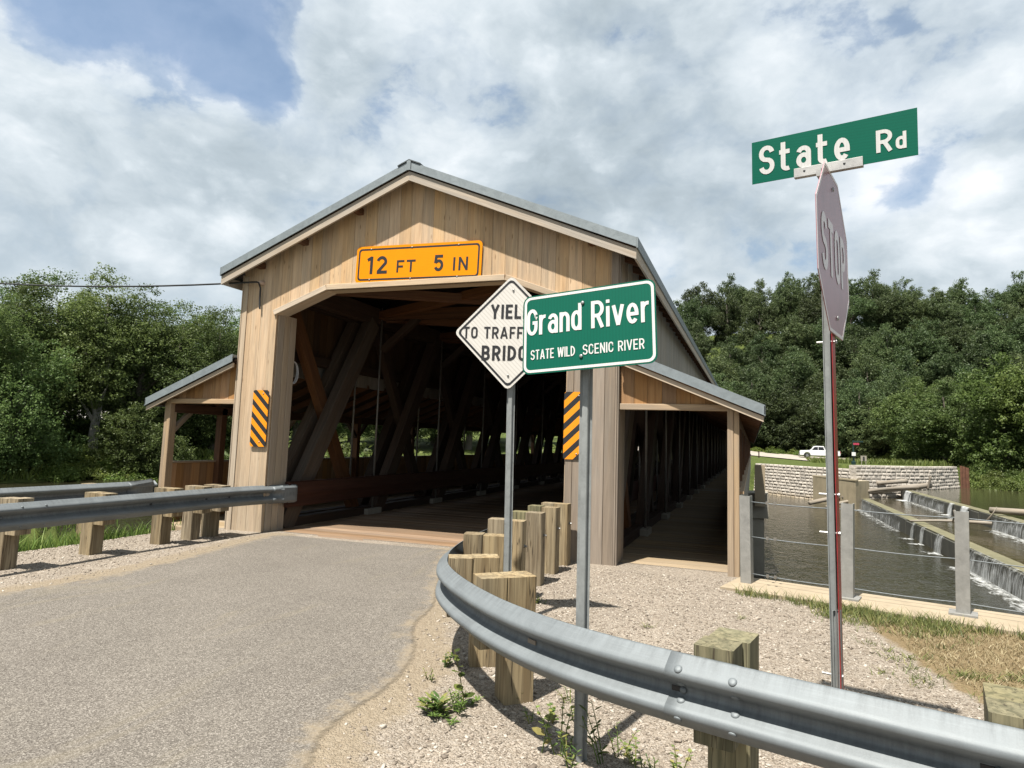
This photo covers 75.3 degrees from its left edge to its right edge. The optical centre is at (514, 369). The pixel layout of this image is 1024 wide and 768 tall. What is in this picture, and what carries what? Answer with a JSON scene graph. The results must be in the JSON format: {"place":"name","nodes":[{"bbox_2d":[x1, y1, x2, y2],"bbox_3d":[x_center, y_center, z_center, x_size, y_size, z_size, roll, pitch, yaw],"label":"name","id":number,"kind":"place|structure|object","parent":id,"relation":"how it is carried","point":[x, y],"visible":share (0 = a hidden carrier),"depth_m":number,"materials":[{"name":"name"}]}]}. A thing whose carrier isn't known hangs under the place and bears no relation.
{"place":"outdoors","nodes":[
{"label":"outdoors","id":0,"kind":"place"},
{"bbox_2d":[0,535,448,767],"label":"road","id":1,"kind":"structure","parent":0,"point":[279,651],"depth_m":4.93,"materials":[{"name":"asphalt"}]},
{"bbox_2d":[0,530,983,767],"bbox_3d":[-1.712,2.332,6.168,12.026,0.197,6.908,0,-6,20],"label":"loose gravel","id":2,"kind":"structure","parent":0,"point":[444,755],"depth_m":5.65,"materials":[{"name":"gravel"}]},
{"bbox_2d":[0,334,1023,767],"bbox_3d":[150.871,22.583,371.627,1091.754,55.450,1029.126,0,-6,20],"label":"ground","id":3,"kind":"structure","parent":0,"point":[372,718],"depth_m":5.15,"materials":[{"name":"gravel"}]},
{"bbox_2d":[0,280,59,440],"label":"tree","id":4,"kind":"object","parent":3,"relation":"on","point":[9,325],"visible":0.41,"depth_m":56.09,"materials":[{"name":"green plant"}]},
{"bbox_2d":[0,333,89,475],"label":"tree","id":5,"kind":"object","parent":3,"relation":"on","point":[18,407],"visible":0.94,"depth_m":56.02,"materials":[{"name":"green plant"}]},
{"bbox_2d":[0,275,95,440],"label":"tree","id":6,"kind":"object","parent":3,"relation":"on","point":[25,305],"visible":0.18,"depth_m":62.86,"materials":[{"name":"green plant"}]},
{"bbox_2d":[37,463,84,481],"bbox_3d":[-39.037,8.914,57.112,3.308,1.857,3.795,3,-6,-11],"label":"shrub","id":7,"kind":"object","parent":3,"relation":"on","point":[64,471],"visible":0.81,"depth_m":56.87,"materials":[{"name":"green plant"}]},
{"bbox_2d":[3,266,127,444],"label":"tree","id":8,"kind":"object","parent":3,"relation":"on","point":[79,422],"visible":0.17,"depth_m":65.47,"materials":[{"name":"green plant"}]},
{"bbox_2d":[0,479,156,536],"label":"guardrail","id":9,"kind":"object","parent":3,"relation":"on","point":[45,493],"visible":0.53,"depth_m":10.52,"materials":[{"name":"metal"}]},
{"bbox_2d":[59,414,126,446],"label":"shrub","id":10,"kind":"object","parent":3,"relation":"on","point":[85,432],"visible":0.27,"depth_m":69.49,"materials":[{"name":"green plant"}]},
{"bbox_2d":[23,262,171,450],"bbox_3d":[-41.633,-0.906,66.323,12.983,19.608,12.953,7,-8,-37],"label":"tree","id":11,"kind":"object","parent":3,"relation":"on","point":[90,299],"visible":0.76,"depth_m":64.05,"materials":[{"name":"green plant"}]},
{"bbox_2d":[18,517,180,551],"bbox_3d":[-9.584,2.809,8.865,5.482,1.602,7.783,0,-6,20],"label":"verge growth","id":12,"kind":"object","parent":3,"relation":"on","point":[63,540],"visible":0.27,"depth_m":10.23,"materials":[{"name":"green plant"}]},
{"bbox_2d":[0,443,229,480],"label":"bank cover","id":13,"kind":"object","parent":3,"relation":"on","point":[201,452],"visible":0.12,"depth_m":62.36,"materials":[{"name":"green plant"}]},
{"bbox_2d":[55,283,210,454],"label":"tree","id":14,"kind":"object","parent":3,"relation":"on","point":[177,374],"visible":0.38,"depth_m":67.00,"materials":[{"name":"green plant"}]},
{"bbox_2d":[75,401,197,477],"bbox_3d":[-35.890,6.849,63.684,8.113,7.668,8.900,-2,-7,29],"label":"tree","id":15,"kind":"object","parent":3,"relation":"on","point":[144,444],"visible":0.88,"depth_m":62.57,"materials":[{"name":"green plant"}]},
{"bbox_2d":[0,484,297,570],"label":"guardrail","id":16,"kind":"object","parent":3,"relation":"on","point":[94,513],"visible":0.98,"depth_m":8.89,"materials":[{"name":"metal"}]},
{"bbox_2d":[105,301,214,420],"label":"tree","id":17,"kind":"object","parent":3,"relation":"on","point":[170,310],"visible":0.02,"depth_m":91.84,"materials":[{"name":"green plant"}]},
{"bbox_2d":[101,298,228,446],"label":"tree","id":18,"kind":"object","parent":3,"relation":"on","point":[184,338],"visible":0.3,"depth_m":69.97,"materials":[{"name":"green plant"}]},
{"bbox_2d":[153,304,238,451],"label":"tree","id":19,"kind":"object","parent":3,"relation":"on","point":[222,343],"visible":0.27,"depth_m":72.90,"materials":[{"name":"green plant"}]},
{"bbox_2d":[339,437,372,456],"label":"shrub","id":20,"kind":"object","parent":3,"relation":"on","point":[346,449],"visible":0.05,"depth_m":72.75,"materials":[{"name":"green plant"}]},
{"bbox_2d":[336,423,382,446],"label":"tree","id":21,"kind":"object","parent":3,"relation":"on","point":[343,429],"visible":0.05,"depth_m":87.75,"materials":[{"name":"green plant"}]},
{"bbox_2d":[415,690,452,714],"bbox_3d":[-0.484,2.026,4.020,0.238,0.121,0.251,3,-6,-9],"label":"weed","id":22,"kind":"object","parent":3,"relation":"on","point":[430,704],"visible":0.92,"depth_m":4.01,"materials":[{"name":"green plant"}]},
{"bbox_2d":[428,687,483,725],"bbox_3d":[-0.349,2.019,4.046,0.204,0.151,0.534,0,-6,20],"label":"weed","id":23,"kind":"object","parent":3,"relation":"on","point":[456,694],"visible":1,"depth_m":4.03,"materials":[{"name":"green plant"}]},
{"bbox_2d":[144,159,768,576],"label":"covered bridge","id":24,"kind":"structure","parent":3,"relation":"on","point":[400,363],"depth_m":12.18,"materials":[{"name":"wood"}]},
{"bbox_2d":[0,281,260,308],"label":"overhead cable","id":25,"kind":"object","parent":24,"relation":"attached to","point":[148,286],"visible":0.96,"depth_m":12.38,"materials":[{"name":"black plastic"}]},
{"bbox_2d":[250,390,268,446],"bbox_3d":[-4.329,0.818,11.248,0.325,0.955,0.016,0,-6,20],"label":"hazard marker","id":26,"kind":"object","parent":24,"relation":"attached to","point":[259,418],"visible":1,"depth_m":11.25,"materials":[{"name":"yellow metal"}]},
{"bbox_2d":[355,240,482,282],"bbox_3d":[-1.561,-1.712,10.568,2.249,0.652,0.016,0,-6,20],"label":"clearance sign","id":27,"kind":"object","parent":24,"relation":"attached to","point":[418,261],"visible":1,"depth_m":10.56,"materials":[{"name":"orange"}]},
{"bbox_2d":[563,392,579,459],"bbox_3d":[0.851,0.786,9.399,0.325,0.955,0.016,0,-6,20],"label":"hazard marker","id":28,"kind":"object","parent":24,"relation":"attached to","point":[571,425],"visible":0.81,"depth_m":9.42,"materials":[{"name":"yellow metal"}]},
{"bbox_2d":[456,278,530,571],"bbox_3d":[-0.075,0.764,6.075,1.041,3.269,0.088,0,-6,13],"label":"yield sign","id":29,"kind":"object","parent":3,"relation":"on","point":[489,332],"visible":0.76,"depth_m":6.17,"materials":[{"name":"white"}]},
{"bbox_2d":[536,697,574,755],"bbox_3d":[0.215,1.888,3.518,0.222,0.331,0.099,0,-6,20],"label":"weed","id":30,"kind":"object","parent":3,"relation":"on","point":[562,722],"visible":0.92,"depth_m":3.52,"materials":[{"name":"green plant"}]},
{"bbox_2d":[556,731,581,767],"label":"weed","id":31,"kind":"object","parent":3,"relation":"on","point":[566,745],"visible":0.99,"depth_m":3.41,"materials":[{"name":"green plant"}]},
{"bbox_2d":[522,279,657,762],"bbox_3d":[0.383,0.840,3.600,0.804,2.660,0.140,-1,-7,26],"label":"river sign","id":32,"kind":"object","parent":3,"relation":"on","point":[586,331],"visible":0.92,"depth_m":3.65,"materials":[{"name":"green metal"}]},
{"bbox_2d":[578,700,608,763],"bbox_3d":[0.415,1.885,3.434,0.176,0.332,0.114,2,-6,0],"label":"weed","id":33,"kind":"object","parent":3,"relation":"on","point":[591,739],"visible":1,"depth_m":3.45,"materials":[{"name":"green plant"}]},
{"bbox_2d":[678,295,722,341],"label":"tree","id":34,"kind":"object","parent":3,"relation":"on","point":[691,312],"visible":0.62,"depth_m":171.71,"materials":[{"name":"green plant"}]},
{"bbox_2d":[681,281,721,329],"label":"tree","id":35,"kind":"object","parent":3,"relation":"on","point":[710,295],"visible":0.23,"depth_m":185.05,"materials":[{"name":"green plant"}]},
{"bbox_2d":[690,320,716,362],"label":"tree","id":36,"kind":"object","parent":3,"relation":"on","point":[703,344],"visible":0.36,"depth_m":154.16,"materials":[{"name":"green plant"}]},
{"bbox_2d":[706,346,741,387],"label":"tree","id":37,"kind":"object","parent":3,"relation":"on","point":[716,365],"visible":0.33,"depth_m":140.34,"materials":[{"name":"green plant"}]},
{"bbox_2d":[705,287,748,342],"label":"tree","id":38,"kind":"object","parent":3,"relation":"on","point":[727,324],"visible":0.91,"depth_m":170.88,"materials":[{"name":"green plant"}]},
{"bbox_2d":[435,502,1023,767],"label":"guardrail","id":39,"kind":"object","parent":3,"relation":"on","point":[725,698],"visible":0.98,"depth_m":2.98,"materials":[{"name":"metal"}]},
{"bbox_2d":[706,336,753,371],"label":"tree","id":40,"kind":"object","parent":3,"relation":"on","point":[736,354],"visible":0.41,"depth_m":149.72,"materials":[{"name":"green plant"}]},
{"bbox_2d":[716,273,748,329],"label":"tree","id":41,"kind":"object","parent":3,"relation":"on","point":[739,292],"visible":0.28,"depth_m":182.99,"materials":[{"name":"green plant"}]},
{"bbox_2d":[726,354,775,389],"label":"tree","id":42,"kind":"object","parent":3,"relation":"on","point":[763,369],"visible":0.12,"depth_m":136.19,"materials":[{"name":"green plant"}]},
{"bbox_2d":[726,365,783,449],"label":"tree","id":43,"kind":"object","parent":3,"relation":"on","point":[762,384],"visible":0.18,"depth_m":120.07,"materials":[{"name":"green plant"}]},
{"bbox_2d":[740,278,777,327],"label":"tree","id":44,"kind":"object","parent":3,"relation":"on","point":[759,284],"visible":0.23,"depth_m":177.96,"materials":[{"name":"green plant"}]},
{"bbox_2d":[736,293,784,349],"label":"tree","id":45,"kind":"object","parent":3,"relation":"on","point":[761,319],"visible":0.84,"depth_m":161.53,"materials":[{"name":"green plant"}]},
{"bbox_2d":[739,331,782,379],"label":"tree","id":46,"kind":"object","parent":3,"relation":"on","point":[768,355],"visible":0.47,"depth_m":147.83,"materials":[{"name":"green plant"}]},
{"bbox_2d":[750,383,819,451],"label":"tree","id":47,"kind":"object","parent":3,"relation":"on","point":[775,413],"visible":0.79,"depth_m":115.87,"materials":[{"name":"green plant"}]},
{"bbox_2d":[768,271,802,325],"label":"tree","id":48,"kind":"object","parent":3,"relation":"on","point":[781,286],"visible":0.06,"depth_m":177.29,"materials":[{"name":"green plant"}]},
{"bbox_2d":[769,278,805,339],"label":"tree","id":49,"kind":"object","parent":3,"relation":"on","point":[786,312],"visible":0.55,"depth_m":164.57,"materials":[{"name":"green plant"}]},
{"bbox_2d":[762,408,820,449],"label":"tree","id":50,"kind":"object","parent":3,"relation":"on","point":[809,434],"visible":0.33,"depth_m":116.17,"materials":[{"name":"green plant"}]},
{"bbox_2d":[766,345,820,395],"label":"tree","id":51,"kind":"object","parent":3,"relation":"on","point":[800,367],"visible":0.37,"depth_m":133.10,"materials":[{"name":"green plant"}]},
{"bbox_2d":[771,315,820,376],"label":"tree","id":52,"kind":"object","parent":3,"relation":"on","point":[787,335],"visible":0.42,"depth_m":146.85,"materials":[{"name":"green plant"}]},
{"bbox_2d":[770,376,824,448],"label":"tree","id":53,"kind":"object","parent":3,"relation":"on","point":[792,383],"visible":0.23,"depth_m":119.55,"materials":[{"name":"green plant"}]},
{"bbox_2d":[753,463,850,498],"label":"retaining wall","id":54,"kind":"structure","parent":3,"relation":"on","point":[790,481],"depth_m":66.21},
{"bbox_2d":[794,272,819,318],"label":"tree","id":55,"kind":"object","parent":3,"relation":"on","point":[810,285],"visible":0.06,"depth_m":174.62,"materials":[{"name":"green plant"}]},
{"bbox_2d":[793,281,821,346],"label":"tree","id":56,"kind":"object","parent":3,"relation":"on","point":[813,311],"visible":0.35,"depth_m":157.77,"materials":[{"name":"green plant"}]},
{"bbox_2d":[803,319,852,371],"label":"tree","id":57,"kind":"object","parent":3,"relation":"on","point":[818,357],"visible":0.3,"depth_m":147.26,"materials":[{"name":"green plant"}]},
{"bbox_2d":[803,389,855,451],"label":"tree","id":58,"kind":"object","parent":3,"relation":"on","point":[821,435],"visible":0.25,"depth_m":114.51,"materials":[{"name":"green plant"}]},
{"bbox_2d":[799,359,862,396],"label":"tree","id":59,"kind":"object","parent":3,"relation":"on","point":[816,384],"visible":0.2,"depth_m":128.98,"materials":[{"name":"green plant"}]},
{"bbox_2d":[815,161,848,688],"bbox_3d":[1.694,0.561,3.562,0.106,3.350,0.922,-3,-8,36],"label":"stop sign","id":60,"kind":"object","parent":3,"relation":"on","point":[832,256],"visible":0.85,"depth_m":3.53,"materials":[{"name":"silver metal"}]},
{"bbox_2d":[752,108,917,184],"bbox_3d":[1.750,-1.187,3.691,0.799,0.354,0.310,-7,-11,54],"label":"street name sign","id":61,"kind":"object","parent":60,"relation":"attached to","point":[857,144],"visible":0.92,"depth_m":3.67,"materials":[{"name":"metal"}]},
{"bbox_2d":[640,584,1023,706],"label":"green grass","id":62,"kind":"structure","parent":3,"relation":"on","point":[822,606],"depth_m":6.36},
{"bbox_2d":[812,475,869,509],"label":"concrete block","id":63,"kind":"structure","parent":3,"relation":"on","point":[852,491],"depth_m":55.18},
{"bbox_2d":[821,277,867,323],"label":"tree","id":64,"kind":"object","parent":3,"relation":"on","point":[858,290],"visible":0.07,"depth_m":169.21,"materials":[{"name":"green plant"}]},
{"bbox_2d":[814,294,879,348],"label":"tree","id":65,"kind":"object","parent":3,"relation":"on","point":[856,304],"visible":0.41,"depth_m":152.93,"materials":[{"name":"green plant"}]},
{"bbox_2d":[817,377,889,457],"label":"tree","id":66,"kind":"object","parent":3,"relation":"on","point":[844,400],"visible":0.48,"depth_m":110.67,"materials":[{"name":"green plant"}]},
{"bbox_2d":[836,367,886,451],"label":"tree","id":67,"kind":"object","parent":3,"relation":"on","point":[854,371],"visible":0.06,"depth_m":119.13,"materials":[{"name":"green plant"}]},
{"bbox_2d":[835,323,890,372],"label":"tree","id":68,"kind":"object","parent":3,"relation":"on","point":[843,349],"visible":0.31,"depth_m":141.39,"materials":[{"name":"green plant"}]},
{"bbox_2d":[838,396,895,458],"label":"tree","id":69,"kind":"object","parent":3,"relation":"on","point":[873,446],"visible":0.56,"depth_m":107.70,"materials":[{"name":"green plant"}]},
{"bbox_2d":[720,577,1023,634],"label":"retaining wall","id":70,"kind":"structure","parent":3,"relation":"on","point":[912,606],"depth_m":7.19,"materials":[{"name":"concrete"}]},
{"bbox_2d":[739,495,1023,618],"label":"cable fence","id":71,"kind":"object","parent":70,"relation":"on","point":[962,569],"visible":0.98,"depth_m":7.36,"materials":[{"name":"metal"}]},
{"bbox_2d":[845,343,899,393],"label":"tree","id":72,"kind":"object","parent":3,"relation":"on","point":[867,365],"visible":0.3,"depth_m":128.76,"materials":[{"name":"green plant"}]},
{"bbox_2d":[850,268,899,323],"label":"tree","id":73,"kind":"object","parent":3,"relation":"on","point":[865,283],"visible":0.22,"depth_m":163.71,"materials":[{"name":"green plant"}]},
{"bbox_2d":[855,284,915,343],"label":"tree","id":74,"kind":"object","parent":3,"relation":"on","point":[885,304],"visible":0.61,"depth_m":151.79,"materials":[{"name":"green plant"}]},
{"bbox_2d":[855,322,917,373],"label":"tree","id":75,"kind":"object","parent":3,"relation":"on","point":[883,354],"visible":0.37,"depth_m":136.26,"materials":[{"name":"green plant"}]},
{"bbox_2d":[869,370,919,397],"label":"tree","id":76,"kind":"object","parent":3,"relation":"on","point":[890,386],"visible":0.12,"depth_m":118.56,"materials":[{"name":"green plant"}]},
{"bbox_2d":[866,349,937,392],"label":"tree","id":77,"kind":"object","parent":3,"relation":"on","point":[905,365],"visible":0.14,"depth_m":124.37,"materials":[{"name":"green plant"}]},
{"bbox_2d":[881,291,935,336],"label":"tree","id":78,"kind":"object","parent":3,"relation":"on","point":[915,314],"visible":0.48,"depth_m":150.81,"materials":[{"name":"green plant"}]},
{"bbox_2d":[892,276,924,315],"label":"tree","id":79,"kind":"object","parent":3,"relation":"on","point":[908,292],"visible":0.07,"depth_m":167.46,"materials":[{"name":"green plant"}]},
{"bbox_2d":[849,465,969,497],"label":"retaining wall","id":80,"kind":"structure","parent":3,"relation":"on","point":[945,477],"depth_m":58.68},
{"bbox_2d":[808,483,932,504],"bbox_3d":[29.973,10.458,56.139,10.392,2.214,0.788,2,-6,0],"label":"driftwood log","id":81,"kind":"object","parent":80,"relation":"on","point":[920,485],"visible":0.48,"depth_m":55.92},
{"bbox_2d":[805,456,1023,488],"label":"bank grass","id":82,"kind":"structure","parent":3,"relation":"on","point":[883,461],"depth_m":72.81,"materials":[{"name":"green plant"}]},
{"bbox_2d":[868,375,963,461],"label":"tree","id":83,"kind":"object","parent":3,"relation":"on","point":[894,400],"visible":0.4,"depth_m":91.08,"materials":[{"name":"green plant"}]},
{"bbox_2d":[889,317,954,386],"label":"tree","id":84,"kind":"object","parent":3,"relation":"on","point":[930,344],"visible":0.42,"depth_m":133.64,"materials":[{"name":"green plant"}]},
{"bbox_2d":[885,378,983,465],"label":"tree","id":85,"kind":"object","parent":3,"relation":"on","point":[935,425],"visible":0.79,"depth_m":81.07,"materials":[{"name":"green plant"}]},
{"bbox_2d":[862,498,1023,606],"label":"weir","id":86,"kind":"object","parent":3,"relation":"on","point":[1009,579],"visible":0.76,"depth_m":29.39,"materials":[{"name":"concrete"}]},
{"bbox_2d":[910,507,996,524],"bbox_3d":[23.186,7.679,35.217,0.401,1.200,4.092,7,-8,-39],"label":"driftwood log","id":87,"kind":"object","parent":86,"relation":"on","point":[970,521],"visible":0.81,"depth_m":35.15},
{"bbox_2d":[919,290,966,352],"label":"tree","id":88,"kind":"object","parent":3,"relation":"on","point":[942,310],"visible":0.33,"depth_m":147.40,"materials":[{"name":"green plant"}]},
{"bbox_2d":[919,343,987,386],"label":"tree","id":89,"kind":"object","parent":3,"relation":"on","point":[947,367],"visible":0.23,"depth_m":121.27,"materials":[{"name":"green plant"}]},
{"bbox_2d":[899,490,1023,540],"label":"weir","id":90,"kind":"object","parent":3,"relation":"on","point":[948,507],"visible":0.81,"depth_m":39.57,"materials":[{"name":"concrete"}]},
{"bbox_2d":[929,309,993,376],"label":"tree","id":91,"kind":"object","parent":3,"relation":"on","point":[960,335],"visible":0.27,"depth_m":132.29,"materials":[{"name":"green plant"}]},
{"bbox_2d":[945,277,989,316],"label":"tree","id":92,"kind":"object","parent":3,"relation":"on","point":[959,295],"visible":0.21,"depth_m":154.29,"materials":[{"name":"green plant"}]},
{"bbox_2d":[946,292,1009,354],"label":"tree","id":93,"kind":"object","parent":3,"relation":"on","point":[972,316],"visible":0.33,"depth_m":142.43,"materials":[{"name":"green plant"}]},
{"bbox_2d":[947,351,1023,472],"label":"tree","id":94,"kind":"object","parent":3,"relation":"on","point":[994,442],"visible":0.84,"depth_m":72.97,"materials":[{"name":"green plant"}]},
{"bbox_2d":[954,332,1016,381],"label":"tree","id":95,"kind":"object","parent":3,"relation":"on","point":[976,355],"visible":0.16,"depth_m":122.89,"materials":[{"name":"green plant"}]},
{"bbox_2d":[956,324,1023,367],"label":"tree","id":96,"kind":"object","parent":3,"relation":"on","point":[998,344],"visible":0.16,"depth_m":126.58,"materials":[{"name":"green plant"}]},
{"bbox_2d":[980,287,1015,327],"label":"tree","id":97,"kind":"object","parent":3,"relation":"on","point":[998,295],"visible":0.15,"depth_m":152.25,"materials":[{"name":"green plant"}]},
{"bbox_2d":[977,302,1023,353],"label":"tree","id":98,"kind":"object","parent":3,"relation":"on","point":[1012,312],"visible":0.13,"depth_m":136.59,"materials":[{"name":"green plant"}]},
{"bbox_2d":[987,478,1023,491],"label":"shrub","id":99,"kind":"object","parent":3,"relation":"on","point":[1011,485],"visible":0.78,"depth_m":62.35,"materials":[{"name":"green plant"}]},
{"bbox_2d":[988,356,1023,433],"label":"tree","id":100,"kind":"object","parent":3,"relation":"on","point":[1016,399],"visible":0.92,"depth_m":69.52,"materials":[{"name":"green plant"}]},
{"bbox_2d":[994,270,1023,316],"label":"tree","id":101,"kind":"object","parent":3,"relation":"on","point":[1016,289],"visible":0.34,"depth_m":151.87,"materials":[{"name":"green plant"}]},
{"bbox_2d":[1000,311,1023,359],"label":"tree","id":102,"kind":"object","parent":3,"relation":"on","point":[1018,324],"visible":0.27,"depth_m":129.69,"materials":[{"name":"green plant"}]},
{"bbox_2d":[0,478,1023,615],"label":"river water","id":103,"kind":"structure","parent":0,"point":[915,576],"depth_m":29.36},
{"bbox_2d":[0,0,1023,336],"label":"sky","id":104,"kind":"structure","parent":0,"point":[158,142],"materials":[{"name":"white"}]},
{"bbox_2d":[638,446,850,460],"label":"road","id":105,"kind":"structure","parent":0,"point":[786,456],"depth_m":107.20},
{"bbox_2d":[850,611,1023,692],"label":"dry grass","id":106,"kind":"structure","parent":0,"point":[975,652],"depth_m":5.56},
{"bbox_2d":[870,498,1023,563],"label":"pool water","id":107,"kind":"structure","parent":0,"point":[1007,545],"depth_m":33.97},
{"bbox_2d":[912,487,1023,519],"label":"pool water","id":108,"kind":"structure","parent":0,"point":[983,498],"depth_m":51.24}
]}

